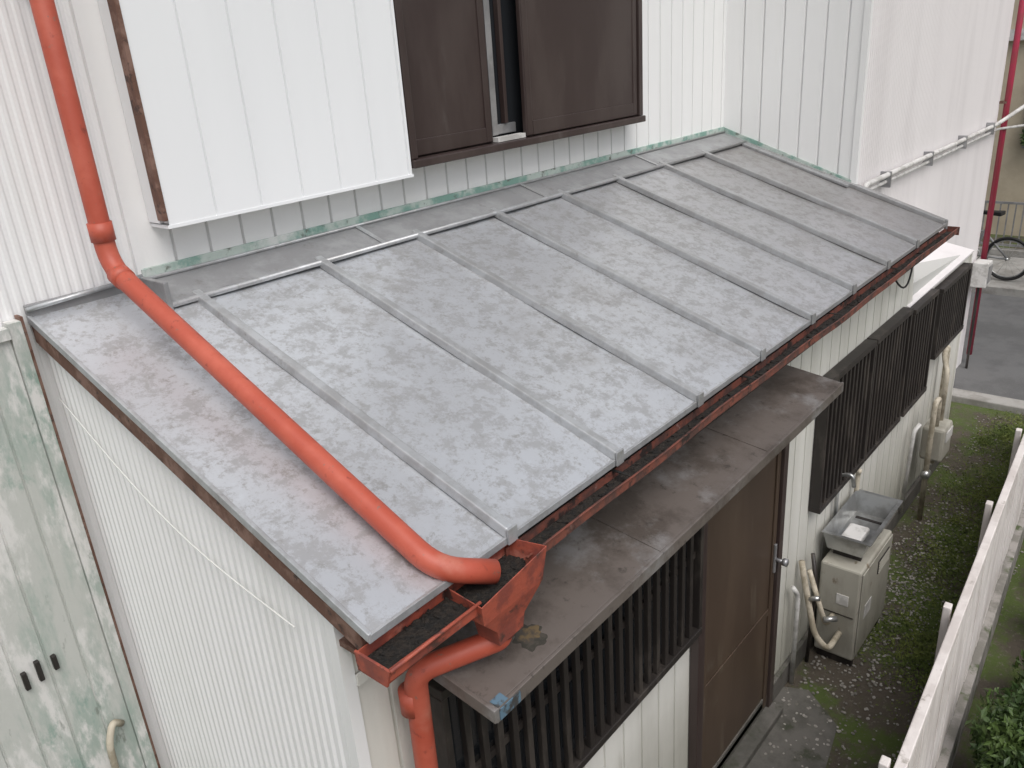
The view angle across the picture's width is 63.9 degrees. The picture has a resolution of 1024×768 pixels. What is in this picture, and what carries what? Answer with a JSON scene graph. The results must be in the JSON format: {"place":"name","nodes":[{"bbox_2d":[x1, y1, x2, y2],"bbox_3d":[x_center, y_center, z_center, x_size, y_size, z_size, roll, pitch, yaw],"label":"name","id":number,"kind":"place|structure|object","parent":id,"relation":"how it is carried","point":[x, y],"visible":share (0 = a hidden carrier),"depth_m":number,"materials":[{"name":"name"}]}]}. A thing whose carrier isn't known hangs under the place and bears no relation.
{"place":"outdoors","nodes":[
{"label":"outdoors","id":0,"kind":"place"},
{"bbox_2d":[762,451,781,707],"bbox_3d":[1.178,0.830,3.713,0.008,1.623,0.034,14,29,38],"label":"door stile","id":1,"kind":"object","parent":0,"point":[775,514],"depth_m":3.73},
{"bbox_2d":[723,0,864,178],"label":"wing side siding","id":2,"kind":"object","parent":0,"point":[791,77],"depth_m":4.67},
{"bbox_2d":[850,0,873,183],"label":"wing corner trim","id":3,"kind":"structure","parent":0,"point":[863,69],"depth_m":4.46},
{"bbox_2d":[784,233,1023,767],"bbox_3d":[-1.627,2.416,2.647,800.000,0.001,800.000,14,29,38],"label":"ground","id":4,"kind":"structure","parent":0,"point":[1006,646],"depth_m":4.41,"materials":[{"name":"plant"}]},
{"bbox_2d":[0,340,144,767],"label":"weathered board wall","id":5,"kind":"structure","parent":4,"relation":"on","point":[69,711],"depth_m":2.40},
{"bbox_2d":[2,319,157,767],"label":"board corner trim","id":6,"kind":"structure","parent":4,"relation":"on","point":[25,363],"depth_m":2.41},
{"bbox_2d":[14,315,160,767],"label":"board corner rust","id":7,"kind":"object","parent":6,"relation":"attached to","point":[19,317],"visible":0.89,"depth_m":2.42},
{"bbox_2d":[0,0,170,767],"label":"wall corrugated","id":8,"kind":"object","parent":4,"relation":"on","point":[47,249],"depth_m":2.21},
{"bbox_2d":[46,352,350,767],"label":"wall","id":9,"kind":"structure","parent":4,"relation":"on","point":[235,675],"depth_m":2.18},
{"bbox_2d":[59,399,294,627],"bbox_3d":[-0.873,0.289,2.053,1.001,0.329,0.004,14,29,38],"label":"gable cord","id":10,"kind":"object","parent":9,"relation":"attached to","point":[225,573],"visible":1,"depth_m":2.06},
{"bbox_2d":[31,326,367,649],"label":"rake fascia","id":11,"kind":"structure","parent":9,"relation":"attached to","point":[348,632],"depth_m":1.85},
{"bbox_2d":[323,617,371,767],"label":"corner trim","id":12,"kind":"structure","parent":4,"relation":"on","point":[348,697],"depth_m":1.79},
{"bbox_2d":[352,256,969,767],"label":"front wall siding","id":13,"kind":"object","parent":4,"relation":"on","point":[652,730],"visible":0.16,"depth_m":3.85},
{"bbox_2d":[398,634,514,767],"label":"red downpipe","id":14,"kind":"object","parent":13,"relation":"attached to","point":[414,699],"visible":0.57,"depth_m":1.84,"materials":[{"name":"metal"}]},
{"bbox_2d":[561,626,701,767],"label":"frame bottom","id":15,"kind":"object","parent":13,"relation":"attached to","point":[600,742],"visible":0.56,"depth_m":2.78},
{"bbox_2d":[429,694,455,767],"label":"frame","id":16,"kind":"object","parent":15,"relation":"on","point":[443,734],"visible":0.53,"depth_m":2.00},
{"bbox_2d":[508,706,521,767],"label":"bar","id":17,"kind":"object","parent":15,"relation":"on","point":[514,737],"visible":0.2,"depth_m":2.25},
{"bbox_2d":[521,693,535,767],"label":"bar","id":18,"kind":"object","parent":15,"relation":"on","point":[528,730],"visible":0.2,"depth_m":2.30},
{"bbox_2d":[534,681,548,767],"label":"bar","id":19,"kind":"object","parent":15,"relation":"on","point":[541,723],"visible":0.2,"depth_m":2.35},
{"bbox_2d":[547,668,560,767],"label":"bar","id":20,"kind":"object","parent":15,"relation":"on","point":[553,717],"visible":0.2,"depth_m":2.40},
{"bbox_2d":[559,657,572,767],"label":"bar","id":21,"kind":"object","parent":15,"relation":"on","point":[565,707],"visible":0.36,"depth_m":2.45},
{"bbox_2d":[447,542,686,767],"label":"window recess","id":22,"kind":"structure","parent":15,"relation":"on","point":[456,729],"depth_m":2.49,"materials":[{"name":"black glass"}]},
{"bbox_2d":[571,646,583,759],"bbox_3d":[0.193,0.875,2.462,0.018,0.650,0.022,14,29,38],"label":"bar","id":23,"kind":"object","parent":15,"relation":"on","point":[577,695],"visible":0.56,"depth_m":2.49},
{"bbox_2d":[475,552,695,767],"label":"bar rail","id":24,"kind":"object","parent":15,"relation":"on","point":[478,764],"visible":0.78,"depth_m":2.38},
{"bbox_2d":[457,697,475,767],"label":"bar","id":25,"kind":"object","parent":24,"relation":"attached to","point":[466,731],"depth_m":2.07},
{"bbox_2d":[476,711,491,767],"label":"bar","id":26,"kind":"object","parent":24,"relation":"attached to","point":[483,736],"visible":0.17,"depth_m":2.14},
{"bbox_2d":[493,719,506,767],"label":"bar","id":27,"kind":"object","parent":24,"relation":"attached to","point":[500,745],"visible":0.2,"depth_m":2.20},
{"bbox_2d":[582,635,594,747],"bbox_3d":[0.230,0.856,2.502,0.018,0.650,0.022,14,29,38],"label":"bar","id":28,"kind":"object","parent":15,"relation":"on","point":[588,686],"visible":0.56,"depth_m":2.53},
{"bbox_2d":[593,625,604,736],"bbox_3d":[0.267,0.837,2.543,0.018,0.650,0.022,14,29,38],"label":"bar","id":29,"kind":"object","parent":15,"relation":"on","point":[598,663],"visible":0.56,"depth_m":2.57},
{"bbox_2d":[604,614,614,725],"bbox_3d":[0.304,0.818,2.583,0.018,0.650,0.022,14,29,38],"label":"bar","id":30,"kind":"object","parent":15,"relation":"on","point":[608,641],"visible":0.56,"depth_m":2.61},
{"bbox_2d":[614,605,623,714],"bbox_3d":[0.342,0.798,2.623,0.018,0.650,0.022,14,29,38],"label":"bar","id":31,"kind":"object","parent":15,"relation":"on","point":[618,619],"visible":0.56,"depth_m":2.65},
{"bbox_2d":[624,595,633,703],"bbox_3d":[0.379,0.779,2.664,0.018,0.650,0.022,14,29,38],"label":"bar","id":32,"kind":"object","parent":15,"relation":"on","point":[629,649],"visible":0.56,"depth_m":2.69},
{"bbox_2d":[634,585,642,693],"bbox_3d":[0.416,0.760,2.704,0.018,0.650,0.022,14,29,38],"label":"bar","id":33,"kind":"object","parent":15,"relation":"on","point":[638,640],"visible":0.56,"depth_m":2.73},
{"bbox_2d":[643,577,651,683],"bbox_3d":[0.453,0.741,2.745,0.018,0.650,0.022,14,29,38],"label":"bar","id":34,"kind":"object","parent":15,"relation":"on","point":[647,636],"visible":0.56,"depth_m":2.78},
{"bbox_2d":[653,568,659,674],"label":"bar","id":35,"kind":"object","parent":15,"relation":"on","point":[656,622],"visible":0.56,"depth_m":2.82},
{"bbox_2d":[661,559,668,664],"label":"bar","id":36,"kind":"object","parent":15,"relation":"on","point":[665,613],"visible":0.56,"depth_m":2.86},
{"bbox_2d":[670,551,677,655],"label":"bar","id":37,"kind":"object","parent":15,"relation":"on","point":[673,604],"visible":0.56,"depth_m":2.90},
{"bbox_2d":[678,543,685,646],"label":"bar","id":38,"kind":"object","parent":15,"relation":"on","point":[681,590],"visible":0.56,"depth_m":2.93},
{"bbox_2d":[685,535,693,638],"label":"bar","id":39,"kind":"object","parent":15,"relation":"on","point":[689,582],"visible":0.56,"depth_m":2.98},
{"bbox_2d":[692,526,703,628],"bbox_3d":[0.673,0.619,3.003,0.054,0.650,0.022,14,29,38],"label":"frame","id":40,"kind":"object","parent":15,"relation":"on","point":[698,578],"visible":0.31,"depth_m":3.03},
{"bbox_2d":[429,365,843,767],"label":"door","id":41,"kind":"structure","parent":13,"relation":"attached to","point":[603,564],"depth_m":2.63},
{"bbox_2d":[702,520,709,767],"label":"door stile","id":42,"kind":"object","parent":41,"relation":"attached to","point":[705,641],"depth_m":3.25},
{"bbox_2d":[705,609,767,692],"bbox_3d":[0.986,1.155,3.577,0.005,0.035,0.612,14,29,38],"label":"door rail","id":43,"kind":"object","parent":41,"relation":"attached to","point":[716,675],"depth_m":3.56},
{"bbox_2d":[688,522,707,767],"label":"door jamb","id":44,"kind":"object","parent":13,"relation":"attached to","point":[697,658],"depth_m":3.27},
{"bbox_2d":[518,232,938,538],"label":"eave fascia","id":45,"kind":"structure","parent":13,"relation":"attached to","point":[540,521],"depth_m":2.50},
{"bbox_2d":[29,0,500,584],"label":"red downpipe","id":46,"kind":"object","parent":45,"relation":"attached to","point":[367,504],"visible":1,"depth_m":2.00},
{"bbox_2d":[33,145,942,631],"bbox_3d":[0.512,-0.525,3.322,1.310,0.450,4.085,14,29,38],"label":"roof sheet","id":47,"kind":"object","parent":45,"relation":"on","point":[507,455],"visible":0.71,"depth_m":2.43,"materials":[{"name":"metal"}]},
{"bbox_2d":[23,287,122,316],"bbox_3d":[-1.206,-0.240,2.327,0.016,0.052,0.327,14,29,38],"label":"upstand","id":48,"kind":"object","parent":47,"relation":"on","point":[109,292],"visible":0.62,"depth_m":2.29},
{"bbox_2d":[25,274,142,312],"bbox_3d":[-1.196,-0.258,2.308,0.014,0.027,0.330,14,29,38],"label":"upstand roll","id":49,"kind":"object","parent":48,"relation":"on","point":[67,298],"visible":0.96,"depth_m":2.27,"materials":[{"name":"metal"}]},
{"bbox_2d":[26,315,372,643],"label":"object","id":50,"kind":"object","parent":47,"relation":"attached to","point":[309,580],"visible":1,"depth_m":1.82,"materials":[{"name":"metal"}]},
{"bbox_2d":[192,289,512,537],"bbox_3d":[-0.472,0.034,2.158,1.186,0.431,0.036,14,29,38],"label":"batten","id":51,"kind":"object","parent":47,"relation":"on","point":[460,494],"visible":0.89,"depth_m":2.09,"materials":[{"name":"metal"}]},
{"bbox_2d":[157,133,742,301],"bbox_3d":[0.161,-0.886,3.707,0.151,0.060,3.760,14,29,38],"label":"wall flashing","id":52,"kind":"object","parent":47,"relation":"on","point":[185,284],"depth_m":3.09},
{"bbox_2d":[79,0,726,267],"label":"wall siding","id":53,"kind":"object","parent":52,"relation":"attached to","point":[683,44],"depth_m":3.56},
{"bbox_2d":[68,0,143,274],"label":"wall corner trim","id":54,"kind":"structure","parent":53,"relation":"attached to","point":[89,66],"depth_m":2.28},
{"bbox_2d":[393,0,417,159],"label":"window jamb","id":55,"kind":"object","parent":53,"relation":"attached to","point":[398,13],"depth_m":2.93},
{"bbox_2d":[401,0,492,155],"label":"shutter","id":56,"kind":"object","parent":55,"relation":"attached to","point":[442,48],"visible":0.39,"depth_m":3.11,"materials":[{"name":"brown metal"}]},
{"bbox_2d":[416,128,486,155],"bbox_3d":[-0.241,-0.949,3.212,0.007,0.058,0.420,14,29,38],"label":"shutter bottom rail","id":57,"kind":"object","parent":55,"relation":"on","point":[429,145],"visible":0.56,"depth_m":3.21,"materials":[{"name":"brown metal"}]},
{"bbox_2d":[475,0,492,141],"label":"shutter stile","id":58,"kind":"object","parent":55,"relation":"attached to","point":[483,59],"visible":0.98,"depth_m":3.27,"materials":[{"name":"brown metal"}]},
{"bbox_2d":[483,0,497,135],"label":"sash stile","id":59,"kind":"object","parent":55,"relation":"on","point":[487,24],"visible":0.69,"depth_m":3.33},
{"bbox_2d":[493,0,507,122],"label":"sash stile","id":60,"kind":"object","parent":59,"relation":"attached to","point":[500,58],"visible":1,"depth_m":3.38,"materials":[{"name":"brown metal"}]},
{"bbox_2d":[489,0,522,136],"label":"window back","id":61,"kind":"structure","parent":55,"relation":"attached to","point":[511,53],"depth_m":3.45,"materials":[{"name":"black glass"}]},
{"bbox_2d":[520,0,532,135],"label":"shutter stile","id":62,"kind":"object","parent":55,"relation":"attached to","point":[526,65],"visible":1,"depth_m":3.42,"materials":[{"name":"brown metal"}]},
{"bbox_2d":[515,0,635,136],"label":"shutter","id":63,"kind":"object","parent":55,"relation":"attached to","point":[580,55],"visible":0.9,"depth_m":3.67,"materials":[{"name":"brown metal"}]},
{"bbox_2d":[533,103,632,134],"bbox_3d":[0.347,-1.237,3.812,0.007,0.058,0.803,14,29,38],"label":"shutter bottom rail","id":64,"kind":"object","parent":55,"relation":"on","point":[544,125],"visible":1,"depth_m":3.78,"materials":[{"name":"brown metal"}]},
{"bbox_2d":[632,0,636,114],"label":"shutter stile","id":65,"kind":"object","parent":55,"relation":"attached to","point":[634,68],"visible":0.57,"depth_m":4.01,"materials":[{"name":"brown metal"}]},
{"bbox_2d":[411,115,645,168],"bbox_3d":[0.117,-1.087,3.623,0.113,0.030,1.620,14,29,38],"label":"window sill","id":66,"kind":"structure","parent":53,"relation":"attached to","point":[451,155],"depth_m":3.43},
{"bbox_2d":[636,0,642,115],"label":"window jamb","id":67,"kind":"object","parent":53,"relation":"attached to","point":[639,52],"depth_m":4.04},
{"bbox_3d":[-0.799,-1.686,2.309,0.087,2.280,0.966,14,29,38],"label":"shutter box","id":68,"kind":"object","parent":53,"relation":"attached to","visible":0},
{"bbox_2d":[97,0,162,223],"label":"shutter box side","id":69,"kind":"object","parent":68,"relation":"attached to","point":[125,98],"visible":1,"depth_m":2.29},
{"bbox_2d":[107,0,167,221],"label":"shutter box left trim","id":70,"kind":"structure","parent":69,"relation":"attached to","point":[134,96],"depth_m":2.24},
{"bbox_2d":[119,0,411,224],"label":"shutter box front","id":71,"kind":"object","parent":68,"relation":"attached to","point":[247,104],"visible":1,"depth_m":2.53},
{"bbox_2d":[151,174,413,228],"bbox_3d":[-0.716,-0.623,2.739,0.100,0.010,0.980,14,29,38],"label":"shutter box bottom","id":72,"kind":"object","parent":71,"relation":"attached to","point":[164,225],"visible":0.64,"depth_m":2.61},
{"bbox_2d":[141,127,724,276],"bbox_3d":[0.102,-0.943,3.736,0.010,0.034,3.752,14,29,38],"label":"patina upstand","id":73,"kind":"object","parent":52,"relation":"attached to","point":[193,260],"visible":0.8,"depth_m":3.09,"materials":[{"name":"green metal"}]},
{"bbox_2d":[148,131,724,278],"bbox_3d":[0.108,-0.929,3.735,0.012,0.012,3.760,14,29,38],"label":"flashing edge","id":74,"kind":"object","parent":52,"relation":"attached to","point":[164,274],"visible":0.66,"depth_m":3.11,"materials":[{"name":"metal"}]},
{"bbox_2d":[172,140,746,307],"bbox_3d":[0.222,-0.849,3.669,0.018,0.018,3.760,14,29,38],"label":"flashing roll","id":75,"kind":"object","parent":47,"relation":"on","point":[212,293],"visible":1,"depth_m":3.01,"materials":[{"name":"metal"}]},
{"bbox_2d":[315,256,619,459],"bbox_3d":[-0.184,-0.115,2.470,1.186,0.431,0.036,14,29,38],"label":"batten","id":76,"kind":"object","parent":47,"relation":"attached to","point":[570,424],"visible":0.87,"depth_m":2.41,"materials":[{"name":"metal"}]},
{"bbox_2d":[412,229,700,401],"bbox_3d":[0.102,-0.263,2.781,1.186,0.431,0.035,14,29,38],"label":"batten","id":77,"kind":"object","parent":47,"relation":"on","point":[654,371],"visible":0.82,"depth_m":2.72,"materials":[{"name":"metal"}]},
{"bbox_2d":[490,208,762,355],"bbox_3d":[0.387,-0.410,3.091,1.186,0.431,0.036,14,29,38],"label":"batten","id":78,"kind":"object","parent":47,"relation":"on","point":[698,319],"visible":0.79,"depth_m":3.04,"materials":[{"name":"metal"}]},
{"bbox_2d":[370,223,946,641],"bbox_3d":[1.034,-0.184,3.010,0.008,0.018,4.095,14,29,38],"label":"eave drip","id":79,"kind":"object","parent":47,"relation":"attached to","point":[404,613],"visible":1,"depth_m":2.15},
{"bbox_2d":[557,189,812,319],"bbox_3d":[0.675,-0.559,3.404,1.186,0.431,0.037,14,29,38],"label":"batten","id":80,"kind":"object","parent":47,"relation":"on","point":[727,275],"visible":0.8,"depth_m":3.35,"materials":[{"name":"metal"}]},
{"bbox_2d":[612,174,853,289],"bbox_3d":[0.962,-0.707,3.716,1.186,0.431,0.037,14,29,38],"label":"batten","id":81,"kind":"object","parent":47,"relation":"on","point":[816,270],"visible":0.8,"depth_m":3.67,"materials":[{"name":"metal"}]},
{"bbox_2d":[659,161,888,265],"bbox_3d":[1.246,-0.854,4.025,1.186,0.431,0.036,14,29,38],"label":"batten","id":82,"kind":"object","parent":47,"relation":"on","point":[798,223],"visible":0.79,"depth_m":3.98,"materials":[{"name":"metal"}]},
{"bbox_2d":[742,143,849,187],"bbox_3d":[1.651,-1.284,4.791,0.640,0.233,0.064,14,29,38],"label":"side flashing","id":83,"kind":"object","parent":47,"relation":"on","point":[799,166],"visible":1,"depth_m":4.76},
{"bbox_2d":[701,150,917,244],"bbox_3d":[1.535,-1.003,4.338,1.186,0.431,0.037,14,29,38],"label":"batten","id":84,"kind":"object","parent":47,"relation":"on","point":[824,203],"visible":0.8,"depth_m":4.30,"materials":[{"name":"metal"}]},
{"bbox_2d":[742,139,944,223],"bbox_3d":[1.860,-1.172,4.696,1.180,0.425,0.034,14,29,38],"label":"batten edge","id":85,"kind":"object","parent":47,"relation":"attached to","point":[899,204],"visible":0.76,"depth_m":4.56,"materials":[{"name":"metal"}]},
{"bbox_2d":[354,226,959,687],"bbox_3d":[1.085,-0.105,3.045,0.117,0.182,4.205,14,29,38],"label":"rain gutter","id":86,"kind":"object","parent":45,"relation":"attached to","point":[496,612],"visible":0.94,"depth_m":1.90,"materials":[{"name":"red metal"}]},
{"bbox_2d":[766,443,789,707],"bbox_3d":[1.204,0.806,3.743,0.039,1.705,0.045,14,29,38],"label":"door jamb","id":87,"kind":"object","parent":13,"relation":"attached to","point":[779,543],"depth_m":3.75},
{"bbox_2d":[808,458,864,513],"bbox_3d":[1.680,0.511,4.227,0.058,0.030,0.640,14,29,38],"label":"frame bottom","id":88,"kind":"object","parent":13,"relation":"attached to","point":[824,505],"visible":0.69,"depth_m":4.14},
{"bbox_2d":[809,404,829,508],"bbox_3d":[1.458,0.304,3.885,0.054,0.640,0.022,14,29,38],"label":"frame","id":89,"kind":"object","parent":88,"relation":"on","point":[819,454],"visible":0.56,"depth_m":3.90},
{"bbox_2d":[860,347,875,458],"bbox_3d":[1.855,0.099,4.317,0.054,0.640,0.022,14,29,38],"label":"frame","id":90,"kind":"object","parent":88,"relation":"on","point":[868,398],"visible":0.45,"depth_m":4.29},
{"bbox_2d":[906,242,973,307],"bbox_3d":[2.610,-0.755,5.317,0.370,0.090,1.500,14,29,38],"label":"ledge flashing","id":91,"kind":"object","parent":13,"relation":"attached to","point":[945,250],"visible":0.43,"depth_m":5.50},
{"bbox_2d":[746,687,836,767],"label":"concrete path","id":92,"kind":"structure","parent":4,"relation":"on","point":[792,732],"depth_m":3.90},
{"bbox_2d":[723,702,782,767],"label":"door sill","id":93,"kind":"structure","parent":92,"relation":"on","point":[750,744],"depth_m":3.87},
{"bbox_2d":[713,462,939,767],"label":"plinth","id":94,"kind":"structure","parent":4,"relation":"on","point":[781,677],"depth_m":4.21,"materials":[{"name":"concrete"}]},
{"bbox_2d":[789,529,892,684],"bbox_3d":[1.711,1.124,4.281,0.262,0.703,0.810,14,29,38],"label":"water heater","id":95,"kind":"object","parent":4,"relation":"on","point":[848,598],"visible":1,"depth_m":4.21,"materials":[{"name":"beige metal"}]},
{"bbox_2d":[822,468,902,561],"bbox_3d":[1.835,0.914,4.364,0.262,1.012,0.523,14,29,38],"label":"outdoor steel sink","id":96,"kind":"object","parent":95,"relation":"on","point":[856,525],"visible":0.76,"depth_m":4.32,"materials":[{"name":"silver metal"}]},
{"bbox_2d":[764,414,1023,767],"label":"gravel","id":97,"kind":"structure","parent":4,"relation":"on","point":[867,674],"depth_m":4.66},
{"bbox_2d":[824,408,1023,739],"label":"moss and weeds","id":98,"kind":"object","parent":4,"relation":"on","point":[916,651],"visible":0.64,"depth_m":5.10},
{"bbox_2d":[899,345,952,520],"bbox_3d":[2.812,0.349,5.458,0.181,1.097,0.650,14,29,38],"label":"gas meter","id":99,"kind":"object","parent":4,"relation":"on","point":[937,430],"visible":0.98,"depth_m":5.36,"materials":[{"name":"beige metal"}]},
{"bbox_2d":[913,255,959,294],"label":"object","id":100,"kind":"object","parent":4,"relation":"on","point":[926,272],"visible":0.09,"depth_m":5.18,"materials":[{"name":"white"}]},
{"bbox_2d":[878,428,1023,767],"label":"white garden fence","id":101,"kind":"object","parent":4,"relation":"on","point":[940,717],"visible":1,"depth_m":3.63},
{"bbox_2d":[951,388,1023,414],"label":"kerb","id":102,"kind":"structure","parent":4,"relation":"on","point":[989,401],"depth_m":7.05,"materials":[{"name":"concrete"}]},
{"bbox_2d":[964,649,1023,767],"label":"shrub hedge","id":103,"kind":"object","parent":4,"relation":"on","point":[1002,746],"visible":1,"depth_m":3.33,"materials":[{"name":"green plant"}]},
{"bbox_2d":[977,200,1023,257],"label":"metal railing","id":104,"kind":"object","parent":4,"relation":"on","point":[994,250],"visible":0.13,"depth_m":10.97,"materials":[{"name":"metal"}]},
{"bbox_3d":[2.712,-2.287,5.963,0.820,5.600,3.500,14,29,38],"label":"wing","id":105,"kind":"object","parent":4,"relation":"on","visible":0},
{"bbox_2d":[724,128,850,181],"bbox_3d":[1.615,-1.348,4.848,0.790,0.320,0.008,14,29,38],"label":"patina side upstand","id":106,"kind":"object","parent":105,"relation":"attached to","point":[741,136],"visible":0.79,"depth_m":4.86,"materials":[{"name":"green metal"}]},
{"bbox_2d":[863,104,1023,189],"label":"wall conduit pipes","id":107,"kind":"object","parent":105,"relation":"attached to","point":[886,178],"depth_m":5.63,"materials":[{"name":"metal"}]},
{"bbox_2d":[966,0,1023,354],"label":"crimson downpipe","id":108,"kind":"object","parent":105,"relation":"attached to","point":[1006,102],"visible":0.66,"depth_m":7.17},
{"bbox_2d":[857,0,1014,367],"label":"wing front corrugated","id":109,"kind":"object","parent":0,"point":[935,72],"visible":0.49,"depth_m":5.63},
{"bbox_2d":[953,292,1023,399],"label":"road","id":110,"kind":"structure","parent":0,"point":[996,363],"depth_m":8.20,"materials":[{"name":"asphalt"}]},
{"bbox_2d":[965,259,992,368],"bbox_3d":[4.318,-0.630,7.649,0.138,1.050,0.160,14,29,38],"label":"electric meter box","id":111,"kind":"object","parent":110,"relation":"on","point":[981,273],"visible":1,"depth_m":7.46,"materials":[{"name":"metal"}]},
{"bbox_2d":[972,255,1023,297],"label":"pavement","id":112,"kind":"structure","parent":0,"point":[1012,288],"depth_m":9.99,"materials":[{"name":"concrete"}]},
{"bbox_2d":[976,210,1023,280],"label":"bicycle","id":113,"kind":"object","parent":112,"relation":"on","point":[1005,258],"visible":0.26,"depth_m":9.92,"materials":[{"name":"black metal"}]},
{"bbox_2d":[980,0,1023,235],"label":"wall","id":114,"kind":"structure","parent":0,"point":[1010,188],"depth_m":12.10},
{"bbox_3d":[1.637,0.197,4.116,0.008,0.650,0.600,14,29,38],"label":"window recess","id":115,"kind":"object","parent":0,"visible":0},
{"bbox_2d":[823,339,876,380],"bbox_3d":[1.634,-0.108,3.974,0.058,0.030,0.640,14,29,38],"label":"frame top","id":116,"kind":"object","parent":115,"relation":"on","point":[849,362],"depth_m":3.96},
{"bbox_3d":[2.043,-0.013,4.557,0.008,0.650,0.570,14,29,38],"label":"window recess","id":117,"kind":"object","parent":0,"visible":0},
{"bbox_2d":[867,307,913,344],"bbox_3d":[2.040,-0.318,4.415,0.058,0.030,0.610,14,29,38],"label":"frame top","id":118,"kind":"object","parent":117,"relation":"on","point":[880,334],"depth_m":4.38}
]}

